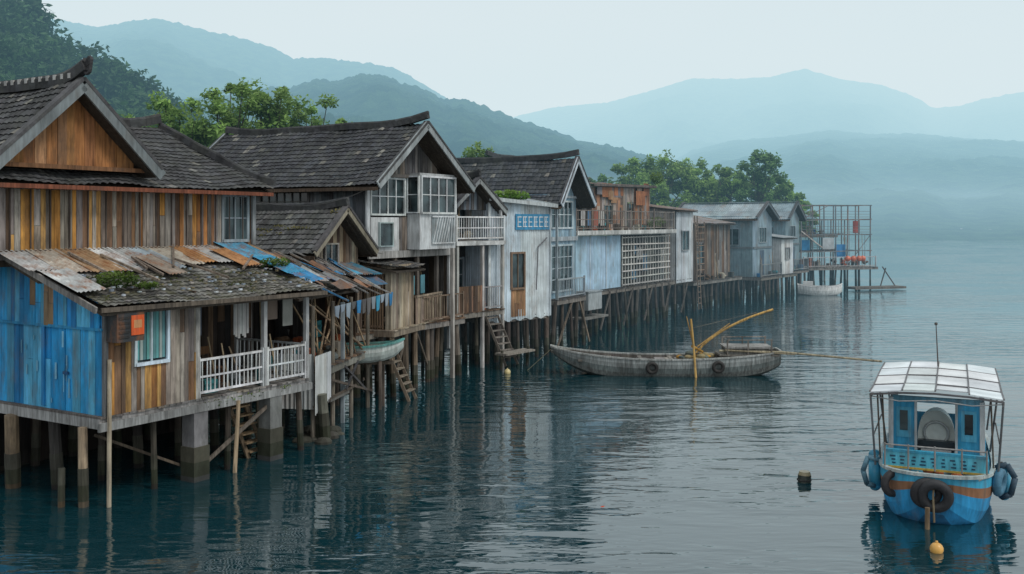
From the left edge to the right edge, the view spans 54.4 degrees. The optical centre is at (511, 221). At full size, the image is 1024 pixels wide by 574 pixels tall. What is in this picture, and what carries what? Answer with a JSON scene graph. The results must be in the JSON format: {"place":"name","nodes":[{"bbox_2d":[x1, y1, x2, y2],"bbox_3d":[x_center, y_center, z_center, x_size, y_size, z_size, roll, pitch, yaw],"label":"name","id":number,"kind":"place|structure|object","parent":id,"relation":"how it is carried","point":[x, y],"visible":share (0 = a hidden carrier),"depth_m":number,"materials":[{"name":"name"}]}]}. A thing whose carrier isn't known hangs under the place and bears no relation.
{"place":"outdoors","nodes":[
{"label":"outdoors","id":0,"kind":"place"},
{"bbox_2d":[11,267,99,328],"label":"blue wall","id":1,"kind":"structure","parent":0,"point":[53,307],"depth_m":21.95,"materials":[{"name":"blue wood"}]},
{"bbox_2d":[1,11,150,99],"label":"forested hill","id":2,"kind":"structure","parent":0,"point":[104,96],"depth_m":128.53,"materials":[{"name":"plant"}]},
{"bbox_2d":[0,0,255,234],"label":"hillside trees","id":3,"kind":"object","parent":2,"relation":"on","point":[28,40],"visible":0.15,"depth_m":126.58,"materials":[{"name":"green plant"}]},
{"bbox_2d":[51,18,445,98],"bbox_3d":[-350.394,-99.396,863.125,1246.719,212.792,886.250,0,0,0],"label":"hill","id":4,"kind":"structure","parent":0,"point":[181,60],"depth_m":903.74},
{"bbox_2d":[1,280,759,470],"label":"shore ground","id":5,"kind":"structure","parent":0,"point":[557,321],"depth_m":60.80,"materials":[{"name":"soil"}]},
{"bbox_2d":[0,413,174,465],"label":"back boards","id":6,"kind":"object","parent":5,"relation":"on","point":[162,427],"visible":0.1,"depth_m":25.15,"materials":[{"name":"brown wood"}]},
{"bbox_2d":[145,90,216,146],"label":"tree","id":7,"kind":"object","parent":5,"relation":"on","point":[166,108],"visible":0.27,"depth_m":50.97,"materials":[{"name":"green plant"}]},
{"bbox_2d":[184,77,273,145],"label":"tree","id":8,"kind":"object","parent":5,"relation":"on","point":[240,90],"visible":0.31,"depth_m":51.78,"materials":[{"name":"green plant"}]},
{"bbox_2d":[240,77,310,128],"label":"tree","id":9,"kind":"object","parent":5,"relation":"on","point":[280,116],"visible":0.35,"depth_m":53.18,"materials":[{"name":"green plant"}]},
{"bbox_2d":[285,93,342,126],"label":"tree","id":10,"kind":"object","parent":5,"relation":"on","point":[311,111],"visible":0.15,"depth_m":54.53,"materials":[{"name":"green plant"}]},
{"bbox_2d":[256,197,382,397],"bbox_3d":[-7.916,3.186,34.424,7.484,8.040,3.618,0,0,30],"label":"cottage annex","id":11,"kind":"object","parent":5,"relation":"on","point":[337,231],"visible":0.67,"depth_m":33.10,"materials":[{"name":"wood"}]},
{"bbox_2d":[607,154,669,207],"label":"tree","id":12,"kind":"object","parent":5,"relation":"on","point":[642,176],"visible":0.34,"depth_m":97.57,"materials":[{"name":"green plant"}]},
{"bbox_2d":[627,149,701,206],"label":"tree","id":13,"kind":"object","parent":5,"relation":"on","point":[671,169],"visible":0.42,"depth_m":99.31,"materials":[{"name":"green plant"}]},
{"bbox_2d":[659,157,717,206],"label":"tree","id":14,"kind":"object","parent":5,"relation":"on","point":[701,165],"visible":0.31,"depth_m":101.42,"materials":[{"name":"green plant"}]},
{"bbox_2d":[690,164,753,203],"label":"tree","id":15,"kind":"object","parent":5,"relation":"on","point":[733,185],"visible":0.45,"depth_m":100.55,"materials":[{"name":"green plant"}]},
{"bbox_2d":[732,149,790,202],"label":"tree","id":16,"kind":"object","parent":5,"relation":"on","point":[758,177],"visible":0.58,"depth_m":99.02,"materials":[{"name":"green plant"}]},
{"bbox_2d":[367,249,449,258],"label":"floor","id":17,"kind":"structure","parent":0,"point":[410,253],"depth_m":37.04,"materials":[{"name":"grey wood"}]},
{"bbox_2d":[407,173,454,249],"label":"bay wall","id":18,"kind":"structure","parent":17,"relation":"on","point":[419,231],"depth_m":36.99,"materials":[{"name":"grey wood"}]},
{"bbox_2d":[406,175,456,213],"bbox_3d":[-3.041,-1.015,37.836,0.670,1.430,2.470,0,0,30],"label":"bay window frame","id":19,"kind":"object","parent":18,"relation":"attached to","point":[419,194],"visible":1,"depth_m":36.99,"materials":[{"name":"wood"}]},
{"bbox_2d":[408,177,453,211],"bbox_3d":[-3.055,-1.015,37.858,0.525,1.290,2.305,0,0,30],"label":"bay window glass","id":20,"kind":"object","parent":19,"relation":"in","point":[412,189],"visible":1,"depth_m":37.50,"materials":[{"name":"grey glass"}]},
{"bbox_2d":[432,216,455,243],"bbox_3d":[-2.608,0.300,38.036,0.060,1.050,1.550,0,0,30],"label":"bay lattice","id":21,"kind":"object","parent":18,"relation":"attached to","point":[443,229],"visible":1,"depth_m":38.00,"materials":[{"name":"wood"}]},
{"bbox_2d":[178,73,825,247],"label":"hill","id":22,"kind":"structure","parent":0,"point":[459,125],"depth_m":419.77,"materials":[{"name":"green plant"}]},
{"bbox_2d":[0,240,1023,573],"bbox_3d":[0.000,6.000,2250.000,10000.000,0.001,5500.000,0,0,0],"label":"water","id":23,"kind":"structure","parent":0,"point":[494,468],"depth_m":23.84,"materials":[{"name":"teal liquid"}]},
{"bbox_2d":[106,359,111,507],"bbox_3d":[-8.482,4.950,20.960,0.106,4.100,0.095,0,0,-36],"label":"pole","id":24,"kind":"object","parent":23,"relation":"in","point":[109,422],"visible":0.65,"depth_m":20.93,"materials":[{"name":"brown wood"}]},
{"bbox_2d":[0,391,303,507],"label":"stilts","id":25,"kind":"object","parent":23,"relation":"in","point":[77,441],"visible":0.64,"depth_m":22.47,"materials":[{"name":"brown wood"}]},
{"bbox_2d":[0,370,311,432],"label":"deck","id":26,"kind":"structure","parent":25,"relation":"on","point":[173,410],"depth_m":22.53,"materials":[{"name":"grey wood"}]},
{"bbox_2d":[0,267,101,415],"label":"blue wall","id":27,"kind":"structure","parent":26,"relation":"on","point":[18,384],"depth_m":21.91,"materials":[{"name":"paint"}]},
{"bbox_2d":[0,320,101,405],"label":"blue wall frame","id":28,"kind":"object","parent":27,"relation":"attached to","point":[43,326],"visible":1,"depth_m":21.95,"materials":[{"name":"wood"}]},
{"bbox_2d":[0,188,255,414],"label":"walls","id":29,"kind":"structure","parent":26,"relation":"on","point":[72,219],"depth_m":23.48,"materials":[{"name":"brown wood"}]},
{"bbox_2d":[106,310,143,342],"bbox_3d":[-8.211,2.205,21.161,0.375,0.650,0.680,0,0,32],"label":"sign box","id":30,"kind":"object","parent":29,"relation":"attached to","point":[118,328],"visible":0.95,"depth_m":20.91,"materials":[{"name":"wood"}]},
{"bbox_2d":[0,127,272,189],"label":"roof","id":31,"kind":"structure","parent":29,"relation":"on","point":[183,164],"depth_m":26.88,"materials":[{"name":"grey tile"}]},
{"bbox_2d":[0,92,325,315],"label":"roof boards","id":32,"kind":"object","parent":29,"relation":"on","point":[107,127],"visible":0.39,"depth_m":23.70,"materials":[{"name":"brown wood"}]},
{"bbox_2d":[0,81,72,144],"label":"gable roof","id":33,"kind":"structure","parent":32,"relation":"on","point":[17,111],"depth_m":23.08,"materials":[{"name":"tile"}]},
{"bbox_2d":[0,77,163,169],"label":"barge boards","id":34,"kind":"object","parent":33,"relation":"attached to","point":[38,116],"visible":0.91,"depth_m":22.50,"materials":[{"name":"wood"}]},
{"bbox_2d":[0,83,165,179],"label":"barge boards","id":35,"kind":"object","parent":33,"relation":"attached to","point":[44,122],"visible":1,"depth_m":22.98,"materials":[{"name":"paint"}]},
{"bbox_2d":[5,100,143,172],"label":"gable wall","id":36,"kind":"structure","parent":32,"relation":"attached to","point":[74,136],"depth_m":23.28,"materials":[{"name":"brown wood"}]},
{"bbox_2d":[0,55,275,185],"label":"ridge cap","id":37,"kind":"object","parent":32,"relation":"on","point":[82,67],"visible":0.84,"depth_m":28.22,"materials":[{"name":"grey tile"}]},
{"bbox_2d":[0,182,327,313],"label":"fascia","id":38,"kind":"structure","parent":32,"relation":"attached to","point":[92,308],"depth_m":22.60,"materials":[{"name":"brown wood"}]},
{"bbox_2d":[35,261,326,305],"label":"porch roof","id":39,"kind":"structure","parent":32,"relation":"attached to","point":[173,292],"depth_m":23.85,"materials":[{"name":"tile"}]},
{"bbox_2d":[0,241,304,292],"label":"roof sheets","id":40,"kind":"object","parent":39,"relation":"on","point":[64,266],"visible":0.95,"depth_m":23.68,"materials":[{"name":"metal"}]},
{"bbox_2d":[67,244,253,281],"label":"roof battens","id":41,"kind":"object","parent":40,"relation":"on","point":[144,265],"visible":0.96,"depth_m":23.27,"materials":[{"name":"brown wood"}]},
{"bbox_2d":[80,266,311,297],"bbox_3d":[-7.286,1.379,23.924,1.604,0.553,5.968,0,0,32],"label":"roof debris","id":42,"kind":"object","parent":39,"relation":"on","point":[191,268],"visible":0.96,"depth_m":23.88,"materials":[{"name":"plant"}]},
{"bbox_2d":[86,256,309,407],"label":"roof weeds","id":43,"kind":"object","parent":39,"relation":"on","point":[131,277],"visible":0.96,"depth_m":22.07,"materials":[{"name":"green plant"}]},
{"bbox_2d":[200,299,292,337],"bbox_3d":[-6.564,2.365,24.791,0.258,0.970,3.105,0,0,34],"label":"hanging cloth","id":44,"kind":"object","parent":32,"relation":"hanging from","point":[240,318],"visible":0.59,"depth_m":24.62,"materials":[{"name":"fabric"}]},
{"bbox_2d":[134,195,248,366],"bbox_3d":[-7.842,1.180,24.875,0.570,3.920,6.636,0,0,3],"label":"window frame","id":45,"kind":"object","parent":29,"relation":"attached to","point":[150,362],"visible":0.75,"depth_m":22.35,"materials":[{"name":"white wood"}]},
{"bbox_2d":[138,311,164,359],"bbox_3d":[-7.972,2.460,21.994,0.018,1.120,0.750,0,0,31],"label":"curtain","id":46,"kind":"object","parent":45,"relation":"hanging from","point":[158,334],"visible":0.57,"depth_m":22.08,"materials":[{"name":"fabric"}]},
{"bbox_2d":[138,197,245,362],"bbox_3d":[-7.872,1.185,24.888,0.429,3.770,6.473,0,0,3],"label":"window glass","id":47,"kind":"object","parent":45,"relation":"in","point":[238,215],"visible":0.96,"depth_m":27.65,"materials":[{"name":"glass"}]},
{"bbox_2d":[102,196,255,416],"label":"posts","id":48,"kind":"object","parent":26,"relation":"on","point":[105,343],"visible":0.54,"depth_m":23.03,"materials":[{"name":"grey wood"}]},
{"bbox_2d":[200,335,306,397],"bbox_3d":[-7.462,3.620,25.346,2.680,0.960,3.680,0,0,31],"label":"railing","id":49,"kind":"object","parent":26,"relation":"on","point":[236,355],"visible":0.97,"depth_m":25.04,"materials":[{"name":"paint"}]},
{"bbox_2d":[261,297,308,385],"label":"posts","id":50,"kind":"object","parent":26,"relation":"on","point":[264,322],"visible":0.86,"depth_m":24.93,"materials":[{"name":"paint"}]},
{"bbox_2d":[94,400,266,472],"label":"braces","id":51,"kind":"object","parent":23,"relation":"in","point":[235,436],"visible":0.83,"depth_m":23.85,"materials":[{"name":"brown wood"}]},
{"bbox_2d":[181,395,282,482],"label":"stilts","id":52,"kind":"object","parent":23,"relation":"in","point":[195,457],"visible":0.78,"depth_m":23.19,"materials":[{"name":"concrete"}]},
{"bbox_2d":[231,403,256,458],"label":"steps","id":53,"kind":"structure","parent":23,"relation":"in","point":[243,443],"depth_m":25.20,"materials":[{"name":"brown wood"}]},
{"bbox_2d":[219,249,392,444],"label":"fishing shack","id":54,"kind":"structure","parent":23,"relation":"in","point":[334,310],"depth_m":29.60,"materials":[{"name":"brown wood"}]},
{"bbox_2d":[336,338,404,409],"bbox_3d":[-4.750,4.996,32.156,2.572,2.509,1.170,0,0,2],"label":"skiff","id":55,"kind":"object","parent":23,"relation":"on","point":[380,352],"visible":0.62,"depth_m":31.83,"materials":[{"name":"paint"}]},
{"bbox_2d":[348,257,442,401],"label":"plank shed","id":56,"kind":"structure","parent":23,"relation":"in","point":[397,320],"depth_m":35.25,"materials":[{"name":"brown wood"}]},
{"bbox_2d":[363,274,383,328],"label":"wall","id":57,"kind":"structure","parent":56,"relation":"in","point":[376,318],"depth_m":34.42,"materials":[{"name":"brown wood"}]},
{"bbox_2d":[339,324,461,394],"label":"stilts","id":58,"kind":"object","parent":23,"relation":"in","point":[458,370],"visible":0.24,"depth_m":37.60,"materials":[{"name":"brown wood"}]},
{"bbox_2d":[419,317,465,330],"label":"deck","id":59,"kind":"structure","parent":58,"relation":"on","point":[443,322],"depth_m":37.93,"materials":[{"name":"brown wood"}]},
{"bbox_2d":[256,143,447,319],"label":"walls","id":60,"kind":"structure","parent":59,"relation":"on","point":[417,160],"depth_m":37.48,"materials":[{"name":"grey wood"}]},
{"bbox_2d":[212,123,421,187],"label":"roof","id":61,"kind":"structure","parent":60,"relation":"on","point":[311,156],"depth_m":37.32,"materials":[{"name":"tile"}]},
{"bbox_2d":[225,111,429,135],"bbox_3d":[-7.513,-3.806,39.164,10.286,0.568,0.165,0,0,30],"label":"ridge cap","id":62,"kind":"object","parent":61,"relation":"on","point":[416,118],"visible":1,"depth_m":38.67,"materials":[{"name":"tile"}]},
{"bbox_2d":[208,121,476,191],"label":"barge boards","id":63,"kind":"object","parent":61,"relation":"attached to","point":[440,143],"visible":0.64,"depth_m":36.44,"materials":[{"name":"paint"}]},
{"bbox_2d":[258,177,405,246],"bbox_3d":[-6.839,-0.365,36.276,5.668,2.510,1.954,0,0,7],"label":"window frame","id":64,"kind":"object","parent":60,"relation":"attached to","point":[371,213],"visible":0.62,"depth_m":36.26,"materials":[{"name":"wood"}]},
{"bbox_2d":[262,179,402,245],"bbox_3d":[-6.832,-0.350,36.299,5.449,2.400,1.803,0,0,7],"label":"window glass","id":65,"kind":"object","parent":64,"relation":"in","point":[386,234],"visible":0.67,"depth_m":36.18,"materials":[{"name":"grey glass"}]},
{"bbox_2d":[248,131,472,192],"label":"roof boards","id":66,"kind":"object","parent":60,"relation":"on","point":[434,154],"visible":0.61,"depth_m":37.82,"materials":[{"name":"wood"}]},
{"bbox_2d":[370,217,398,250],"bbox_3d":[-4.587,0.440,35.829,0.060,1.220,1.650,0,0,30],"label":"white panel","id":67,"kind":"object","parent":60,"relation":"attached to","point":[374,221],"visible":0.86,"depth_m":35.83,"materials":[{"name":"paint"}]},
{"bbox_2d":[366,190,454,377],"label":"posts","id":68,"kind":"object","parent":23,"relation":"in","point":[451,292],"visible":0.64,"depth_m":38.25,"materials":[{"name":"paint"}]},
{"bbox_2d":[408,317,529,370],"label":"stilts","id":69,"kind":"object","parent":23,"relation":"in","point":[441,350],"visible":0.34,"depth_m":41.91,"materials":[{"name":"brown wood"}]},
{"bbox_2d":[455,308,504,318],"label":"deck","id":70,"kind":"structure","parent":69,"relation":"on","point":[492,311],"depth_m":41.09,"materials":[{"name":"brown wood"}]},
{"bbox_2d":[459,285,481,312],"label":"wall","id":71,"kind":"structure","parent":70,"relation":"on","point":[472,298],"depth_m":40.42,"materials":[{"name":"brown wood"}]},
{"bbox_2d":[455,215,504,310],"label":"railing","id":72,"kind":"object","parent":70,"relation":"on","point":[457,227],"visible":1,"depth_m":41.03,"materials":[{"name":"paint"}]},
{"bbox_2d":[455,210,503,367],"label":"posts","id":73,"kind":"object","parent":23,"relation":"in","point":[482,284],"visible":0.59,"depth_m":40.96,"materials":[{"name":"paint"}]},
{"bbox_2d":[460,315,548,363],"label":"stilts","id":74,"kind":"object","parent":23,"relation":"in","point":[511,329],"visible":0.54,"depth_m":43.96,"materials":[{"name":"brown wood"}]},
{"bbox_2d":[465,312,546,323],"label":"deck","id":75,"kind":"structure","parent":74,"relation":"on","point":[472,320],"depth_m":42.80,"materials":[{"name":"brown wood"}]},
{"bbox_2d":[460,203,546,317],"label":"side wall","id":76,"kind":"structure","parent":75,"relation":"on","point":[472,266],"depth_m":42.52,"materials":[{"name":"wood"}]},
{"bbox_2d":[491,202,548,322],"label":"front wall","id":77,"kind":"structure","parent":75,"relation":"on","point":[528,242],"depth_m":43.71,"materials":[{"name":"metal"}]},
{"bbox_2d":[488,202,550,321],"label":"trim","id":78,"kind":"structure","parent":77,"relation":"attached to","point":[489,253],"depth_m":41.95,"materials":[{"name":"paint"}]},
{"bbox_2d":[515,214,549,229],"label":"blue sign","id":79,"kind":"object","parent":77,"relation":"attached to","point":[532,221],"visible":1,"depth_m":43.86,"materials":[{"name":"paint"}]},
{"bbox_2d":[519,301,584,351],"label":"stilts","id":80,"kind":"object","parent":23,"relation":"in","point":[552,336],"visible":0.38,"depth_m":47.50,"materials":[{"name":"brown wood"}]},
{"bbox_2d":[551,295,585,304],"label":"deck","id":81,"kind":"structure","parent":80,"relation":"on","point":[568,299],"depth_m":47.22,"materials":[{"name":"grey wood"}]},
{"bbox_2d":[459,187,575,298],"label":"walls","id":82,"kind":"structure","parent":81,"relation":"on","point":[565,232],"depth_m":48.62,"materials":[{"name":"paint"}]},
{"bbox_2d":[460,158,573,204],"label":"roof","id":83,"kind":"structure","parent":82,"relation":"on","point":[539,177],"depth_m":47.44,"materials":[{"name":"tile"}]},
{"bbox_2d":[457,149,579,162],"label":"ridge cap","id":84,"kind":"object","parent":83,"relation":"on","point":[566,154],"visible":0.73,"depth_m":48.37,"materials":[{"name":"tile"}]},
{"bbox_2d":[551,201,573,292],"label":"window frame","id":85,"kind":"object","parent":82,"relation":"attached to","point":[563,227],"visible":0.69,"depth_m":47.77,"materials":[{"name":"wood"}]},
{"bbox_2d":[552,202,570,290],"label":"window glass","id":86,"kind":"object","parent":85,"relation":"in","point":[561,247],"visible":0.57,"depth_m":47.70,"materials":[{"name":"glass"}]},
{"bbox_2d":[541,161,594,207],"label":"roof boards","id":87,"kind":"object","parent":82,"relation":"attached to","point":[577,187],"visible":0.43,"depth_m":48.43,"materials":[{"name":"brown wood"}]},
{"bbox_2d":[541,282,684,338],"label":"stilts","id":88,"kind":"object","parent":23,"relation":"in","point":[633,308],"visible":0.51,"depth_m":58.82,"materials":[{"name":"brown wood"}]},
{"bbox_2d":[601,278,691,294],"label":"deck","id":89,"kind":"structure","parent":88,"relation":"on","point":[641,286],"depth_m":58.22,"materials":[{"name":"grey wood"}]},
{"bbox_2d":[576,235,620,290],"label":"front wall","id":90,"kind":"structure","parent":89,"relation":"on","point":[598,262],"depth_m":53.61,"materials":[{"name":"metal"}]},
{"bbox_2d":[612,234,661,285],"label":"lattice back","id":91,"kind":"object","parent":89,"relation":"on","point":[641,257],"visible":0.28,"depth_m":59.75,"materials":[{"name":"grey wood"}]},
{"bbox_2d":[621,235,669,286],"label":"lattice","id":92,"kind":"object","parent":89,"relation":"on","point":[645,262],"visible":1,"depth_m":59.05,"materials":[{"name":"paint"}]},
{"bbox_2d":[650,208,692,282],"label":"white block","id":93,"kind":"structure","parent":89,"relation":"on","point":[681,264],"depth_m":63.83,"materials":[{"name":"wood"}]},
{"bbox_2d":[665,215,741,310],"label":"plank shed","id":94,"kind":"structure","parent":23,"relation":"in","point":[714,247],"depth_m":71.35,"materials":[{"name":"brown wood"}]},
{"bbox_2d":[528,308,881,377],"bbox_3d":[7.444,4.848,39.302,13.715,2.910,1.894,0,0,2],"label":"wooden fishing boat","id":95,"kind":"object","parent":23,"relation":"on","point":[739,359],"visible":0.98,"depth_m":38.68,"materials":[{"name":"grey wood"}]},
{"bbox_2d":[679,277,778,300],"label":"stilts","id":96,"kind":"object","parent":23,"relation":"in","point":[746,284],"visible":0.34,"depth_m":77.54,"materials":[{"name":"brown wood"}]},
{"bbox_2d":[740,274,781,280],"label":"deck","id":97,"kind":"structure","parent":96,"relation":"on","point":[768,277],"depth_m":75.90,"materials":[{"name":"grey wood"}]},
{"bbox_2d":[696,209,771,276],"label":"walls","id":98,"kind":"structure","parent":97,"relation":"on","point":[744,262],"depth_m":76.45,"materials":[{"name":"wood"}]},
{"bbox_2d":[681,203,764,218],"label":"roof","id":99,"kind":"structure","parent":98,"relation":"on","point":[752,210],"depth_m":78.00,"materials":[{"name":"metal"}]},
{"bbox_2d":[750,234,797,296],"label":"white shed","id":100,"kind":"structure","parent":23,"relation":"in","point":[782,249],"depth_m":80.46,"materials":[{"name":"wood"}]},
{"bbox_2d":[797,281,842,294],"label":"rowboat","id":101,"kind":"object","parent":23,"relation":"on","point":[807,288],"visible":0.94,"depth_m":81.41,"materials":[{"name":"paint"}]},
{"bbox_2d":[774,205,905,289],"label":"scaffold platform","id":102,"kind":"structure","parent":23,"relation":"in","point":[827,245],"depth_m":88.81,"materials":[{"name":"metal"}]},
{"bbox_2d":[860,322,1017,529],"bbox_3d":[9.536,4.720,22.242,3.032,4.560,6.348,0,0,24],"label":"blue motorboat","id":103,"kind":"object","parent":23,"relation":"on","point":[937,465],"visible":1,"depth_m":20.92,"materials":[{"name":"paint"}]},
{"bbox_2d":[41,0,1023,116],"label":"sky","id":104,"kind":"structure","parent":0,"point":[514,58],"materials":[{"name":"white"}]},
{"bbox_2d":[576,229,676,235],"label":"roof","id":105,"kind":"structure","parent":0,"point":[620,232],"depth_m":55.38,"materials":[{"name":"wood"}]},
{"bbox_2d":[576,187,649,230],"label":"walls","id":106,"kind":"structure","parent":105,"relation":"on","point":[629,194],"depth_m":60.20,"materials":[{"name":"brown wood"}]},
{"bbox_2d":[597,182,648,204],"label":"patched sheets","id":107,"kind":"object","parent":106,"relation":"attached to","point":[612,194],"visible":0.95,"depth_m":59.24,"materials":[{"name":"metal"}]},
{"bbox_2d":[589,180,697,211],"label":"roof boards","id":108,"kind":"object","parent":106,"relation":"on","point":[649,207],"visible":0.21,"depth_m":63.09,"materials":[{"name":"wood"}]},
{"bbox_2d":[576,207,674,230],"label":"railing","id":109,"kind":"object","parent":105,"relation":"on","point":[630,219],"visible":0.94,"depth_m":55.58,"materials":[{"name":"brown wood"}]},
{"bbox_2d":[513,69,1023,160],"bbox_3d":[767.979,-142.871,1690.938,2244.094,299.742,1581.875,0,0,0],"label":"hill","id":110,"kind":"structure","parent":0,"point":[678,119],"depth_m":1606.82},
{"bbox_2d":[673,130,1023,239],"bbox_3d":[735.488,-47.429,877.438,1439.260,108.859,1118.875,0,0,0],"label":"hill","id":111,"kind":"structure","parent":0,"point":[911,186],"depth_m":592.74,"materials":[{"name":"blue"}]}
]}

